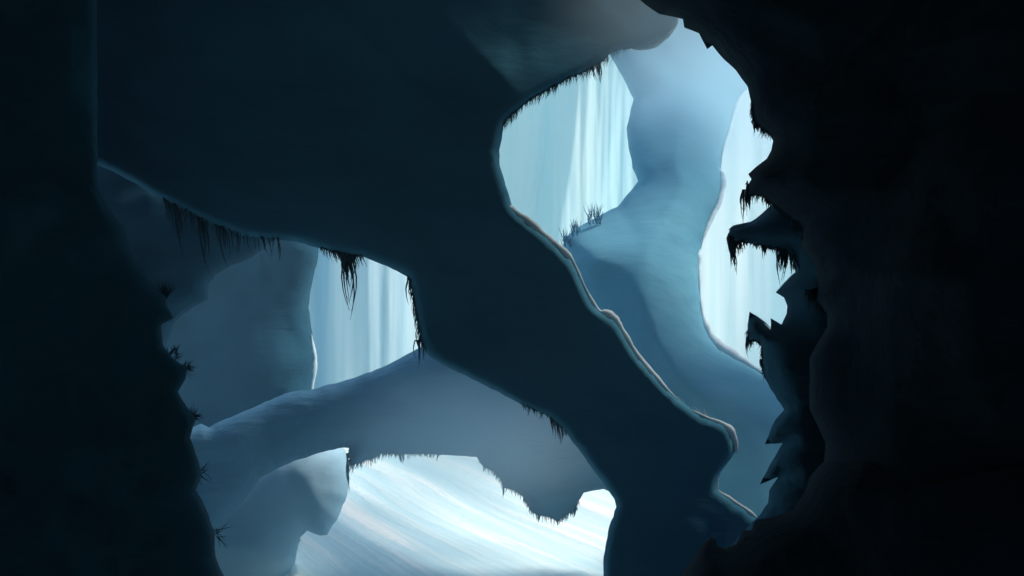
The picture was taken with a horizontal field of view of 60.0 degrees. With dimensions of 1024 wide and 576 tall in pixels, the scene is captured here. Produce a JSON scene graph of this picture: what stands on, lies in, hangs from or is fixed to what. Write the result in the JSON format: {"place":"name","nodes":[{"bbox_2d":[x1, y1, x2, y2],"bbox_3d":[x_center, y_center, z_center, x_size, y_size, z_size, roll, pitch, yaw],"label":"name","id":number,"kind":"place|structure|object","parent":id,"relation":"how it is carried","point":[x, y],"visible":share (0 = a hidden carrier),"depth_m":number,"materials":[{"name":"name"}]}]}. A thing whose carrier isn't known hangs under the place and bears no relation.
{"place":"outdoors","nodes":[
{"label":"outdoors","id":0,"kind":"place"},
{"bbox_2d":[0,0,223,575],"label":"rock wall","id":1,"kind":"structure","parent":0,"point":[100,472],"depth_m":8.40,"materials":[{"name":"black stone"}]},
{"bbox_2d":[154,276,179,298],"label":"grass tuft","id":2,"kind":"object","parent":1,"relation":"on","point":[164,288],"visible":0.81,"depth_m":8.95,"materials":[{"name":"black plant"}]},
{"bbox_2d":[167,346,183,360],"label":"grass tuft","id":3,"kind":"object","parent":1,"relation":"on","point":[173,350],"visible":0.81,"depth_m":8.96,"materials":[{"name":"black plant"}]},
{"bbox_2d":[183,359,194,376],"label":"grass tuft","id":4,"kind":"object","parent":1,"relation":"on","point":[188,368],"visible":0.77,"depth_m":8.96,"materials":[{"name":"black plant"}]},
{"bbox_2d":[189,404,203,420],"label":"grass tuft","id":5,"kind":"object","parent":1,"relation":"on","point":[195,415],"visible":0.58,"depth_m":8.94,"materials":[{"name":"black plant"}]},
{"bbox_2d":[200,463,211,483],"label":"grass tuft","id":6,"kind":"object","parent":1,"relation":"on","point":[204,473],"visible":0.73,"depth_m":8.94,"materials":[{"name":"black plant"}]},
{"bbox_2d":[214,521,232,547],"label":"grass tuft","id":7,"kind":"object","parent":1,"relation":"on","point":[216,532],"visible":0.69,"depth_m":8.95,"materials":[{"name":"black plant"}]},
{"bbox_2d":[96,0,756,575],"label":"cave ceiling","id":8,"kind":"structure","parent":0,"point":[372,130],"depth_m":14.20,"materials":[{"name":"stone"}]},
{"bbox_2d":[97,165,274,346],"bbox_3d":[-8.110,-0.800,18.713,7.364,6.720,3.052,0,0,0],"label":"rock lobe","id":9,"kind":"object","parent":8,"relation":"attached to","point":[137,211],"visible":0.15,"depth_m":17.52,"materials":[{"name":"blue stone"}]},
{"bbox_2d":[162,197,282,274],"bbox_3d":[-4.665,-0.849,14.292,1.953,1.327,0.360,0,0,0],"label":"hanging moss","id":10,"kind":"object","parent":8,"relation":"hanging from","point":[201,223],"visible":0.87,"depth_m":14.26,"materials":[{"name":"black plant"}]},
{"bbox_2d":[320,247,366,319],"bbox_3d":[-2.745,-0.084,14.420,0.767,1.209,0.316,0,0,-4],"label":"hanging moss","id":11,"kind":"object","parent":8,"relation":"hanging from","point":[346,259],"visible":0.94,"depth_m":14.41,"materials":[{"name":"black plant"}]},
{"bbox_2d":[405,276,425,366],"bbox_3d":[-1.572,0.563,14.475,0.333,1.526,0.360,0,0,0],"label":"hanging moss","id":12,"kind":"object","parent":8,"relation":"hanging from","point":[418,341],"visible":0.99,"depth_m":14.45,"materials":[{"name":"black plant"}]},
{"bbox_2d":[502,75,571,129],"bbox_3d":[0.410,-3.051,14.611,1.276,1.032,0.318,0,0,-18],"label":"hanging moss","id":13,"kind":"object","parent":8,"relation":"hanging from","point":[515,112],"visible":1,"depth_m":14.58,"materials":[{"name":"black plant"}]},
{"bbox_2d":[522,404,566,442],"bbox_3d":[0.537,2.237,14.622,0.767,0.711,0.321,0,0,0],"label":"hanging moss","id":14,"kind":"object","parent":8,"relation":"hanging from","point":[552,422],"visible":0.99,"depth_m":14.63,"materials":[{"name":"black plant"}]},
{"bbox_2d":[571,55,608,82],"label":"hanging moss","id":15,"kind":"object","parent":8,"relation":"hanging from","point":[598,65],"visible":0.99,"depth_m":14.93,"materials":[{"name":"black plant"}]},
{"bbox_2d":[608,48,628,61],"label":"hanging moss","id":16,"kind":"object","parent":8,"relation":"hanging from","point":[613,53],"visible":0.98,"depth_m":15.06,"materials":[{"name":"black plant"}]},
{"bbox_2d":[284,448,615,575],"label":"snow ground","id":17,"kind":"structure","parent":0,"point":[443,515],"depth_m":33.53,"materials":[{"name":"white snow"}]},
{"bbox_2d":[165,239,318,426],"bbox_3d":[-12.667,3.357,33.374,12.754,13.964,5.499,0,0,15],"label":"rock mass","id":18,"kind":"object","parent":17,"relation":"on","point":[241,336],"visible":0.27,"depth_m":30.42,"materials":[{"name":"blue stone"}]},
{"bbox_2d":[215,448,347,575],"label":"boulder","id":19,"kind":"object","parent":17,"relation":"on","point":[273,517],"visible":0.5,"depth_m":26.52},
{"bbox_2d":[309,248,420,388],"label":"ice curtain","id":20,"kind":"object","parent":17,"relation":"on","point":[377,331],"visible":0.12,"depth_m":53.06,"materials":[{"name":"blue ice"}]},
{"bbox_2d":[190,348,607,533],"bbox_3d":[-3.927,5.621,24.641,18.602,8.546,4.445,0,0,-4],"label":"rock arch","id":21,"kind":"object","parent":17,"relation":"on","point":[405,404],"visible":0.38,"depth_m":23.16,"materials":[{"name":"blue stone"}]},
{"bbox_2d":[346,450,385,491],"bbox_3d":[-4.147,5.130,25.125,1.128,1.261,0.473,0,0,0],"label":"hanging moss","id":22,"kind":"object","parent":21,"relation":"hanging from","point":[348,463],"visible":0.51,"depth_m":25.09,"materials":[{"name":"black plant"}]},
{"bbox_2d":[384,453,440,462],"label":"hanging moss","id":23,"kind":"object","parent":21,"relation":"hanging from","point":[403,455],"visible":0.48,"depth_m":25.20,"materials":[{"name":"grey plant"}]},
{"bbox_2d":[479,462,513,494],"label":"hanging moss","id":24,"kind":"object","parent":21,"relation":"hanging from","point":[498,480],"visible":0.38,"depth_m":25.07,"materials":[{"name":"plant"}]},
{"bbox_2d":[514,491,579,524],"bbox_3d":[0.975,6.244,25.114,1.884,1.106,0.482,0,0,0],"label":"hanging moss","id":25,"kind":"object","parent":21,"relation":"hanging from","point":[565,518],"visible":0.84,"depth_m":25.07,"materials":[{"name":"plant"}]},
{"bbox_2d":[499,54,637,244],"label":"ice curtain","id":26,"kind":"object","parent":17,"relation":"on","point":[564,153],"visible":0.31,"depth_m":58.83,"materials":[{"name":"blue ice"}]},
{"bbox_2d":[564,18,783,516],"bbox_3d":[7.777,-10.567,35.568,12.260,41.369,24.349,0,0,11],"label":"rock pillar","id":27,"kind":"object","parent":17,"relation":"on","point":[636,254],"visible":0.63,"depth_m":27.55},
{"bbox_2d":[559,227,574,246],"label":"grass tuft","id":28,"kind":"object","parent":27,"relation":"on","point":[566,238],"visible":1,"depth_m":27.85,"materials":[{"name":"plant"}]},
{"bbox_2d":[570,219,580,235],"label":"grass tuft","id":29,"kind":"object","parent":27,"relation":"on","point":[574,226],"visible":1,"depth_m":27.93,"materials":[{"name":"blue plant"}]},
{"bbox_2d":[584,202,603,225],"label":"grass tuft","id":30,"kind":"object","parent":27,"relation":"on","point":[596,218],"visible":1,"depth_m":28.35,"materials":[{"name":"plant"}]},
{"bbox_2d":[701,88,794,368],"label":"ice curtain","id":31,"kind":"object","parent":17,"relation":"on","point":[731,299],"visible":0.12,"depth_m":75.66,"materials":[{"name":"blue ice"}]},
{"bbox_2d":[641,0,1023,488],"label":"rock wall","id":32,"kind":"structure","parent":0,"point":[888,173],"depth_m":6.73,"materials":[{"name":"black stone"}]},
{"bbox_2d":[740,181,770,217],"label":"hanging moss","id":33,"kind":"object","parent":32,"relation":"hanging from","point":[745,196],"visible":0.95,"depth_m":8.52,"materials":[{"name":"black plant"}]},
{"bbox_2d":[749,101,770,140],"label":"hanging moss","id":34,"kind":"object","parent":32,"relation":"hanging from","point":[757,126],"visible":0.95,"depth_m":8.59,"materials":[{"name":"black plant"}]},
{"bbox_2d":[728,205,826,544],"bbox_3d":[5.602,4.134,10.710,6.690,11.623,2.900,0,0,0],"label":"rock ledge","id":35,"kind":"object","parent":32,"relation":"attached to","point":[789,343],"visible":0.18,"depth_m":10.29,"materials":[{"name":"black stone"}]},
{"bbox_2d":[726,233,745,274],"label":"hanging moss","id":36,"kind":"object","parent":35,"relation":"hanging from","point":[733,244],"visible":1,"depth_m":10.80,"materials":[{"name":"black plant"}]},
{"bbox_2d":[745,330,763,355],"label":"hanging moss","id":37,"kind":"object","parent":35,"relation":"hanging from","point":[748,341],"visible":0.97,"depth_m":10.71,"materials":[{"name":"black plant"}]},
{"bbox_2d":[742,240,776,259],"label":"hanging moss","id":38,"kind":"object","parent":35,"relation":"hanging from","point":[763,247],"visible":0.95,"depth_m":10.80,"materials":[{"name":"black plant"}]},
{"bbox_2d":[759,348,765,383],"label":"hanging moss","id":39,"kind":"object","parent":35,"relation":"hanging from","point":[761,363],"visible":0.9,"depth_m":10.69,"materials":[{"name":"black plant"}]},
{"bbox_2d":[775,246,788,282],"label":"hanging moss","id":40,"kind":"object","parent":35,"relation":"hanging from","point":[782,254],"visible":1,"depth_m":10.61,"materials":[{"name":"black plant"}]},
{"bbox_2d":[786,251,795,272],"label":"hanging moss","id":41,"kind":"object","parent":35,"relation":"hanging from","point":[791,258],"visible":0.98,"depth_m":10.61,"materials":[{"name":"black plant"}]},
{"bbox_2d":[772,202,802,240],"bbox_3d":[2.602,-0.619,8.325,0.332,0.375,0.204,0,0,-9],"label":"hanging moss","id":42,"kind":"object","parent":32,"relation":"hanging from","point":[794,221],"visible":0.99,"depth_m":8.30,"materials":[{"name":"black plant"}]},
{"bbox_2d":[805,289,826,320],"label":"hanging moss","id":43,"kind":"object","parent":32,"relation":"hanging from","point":[810,296],"visible":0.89,"depth_m":8.20,"materials":[{"name":"black plant"}]},
{"bbox_2d":[682,461,1023,575],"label":"boulder","id":44,"kind":"object","parent":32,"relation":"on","point":[853,518],"visible":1,"depth_m":5.66,"materials":[{"name":"black stone"}]}
]}

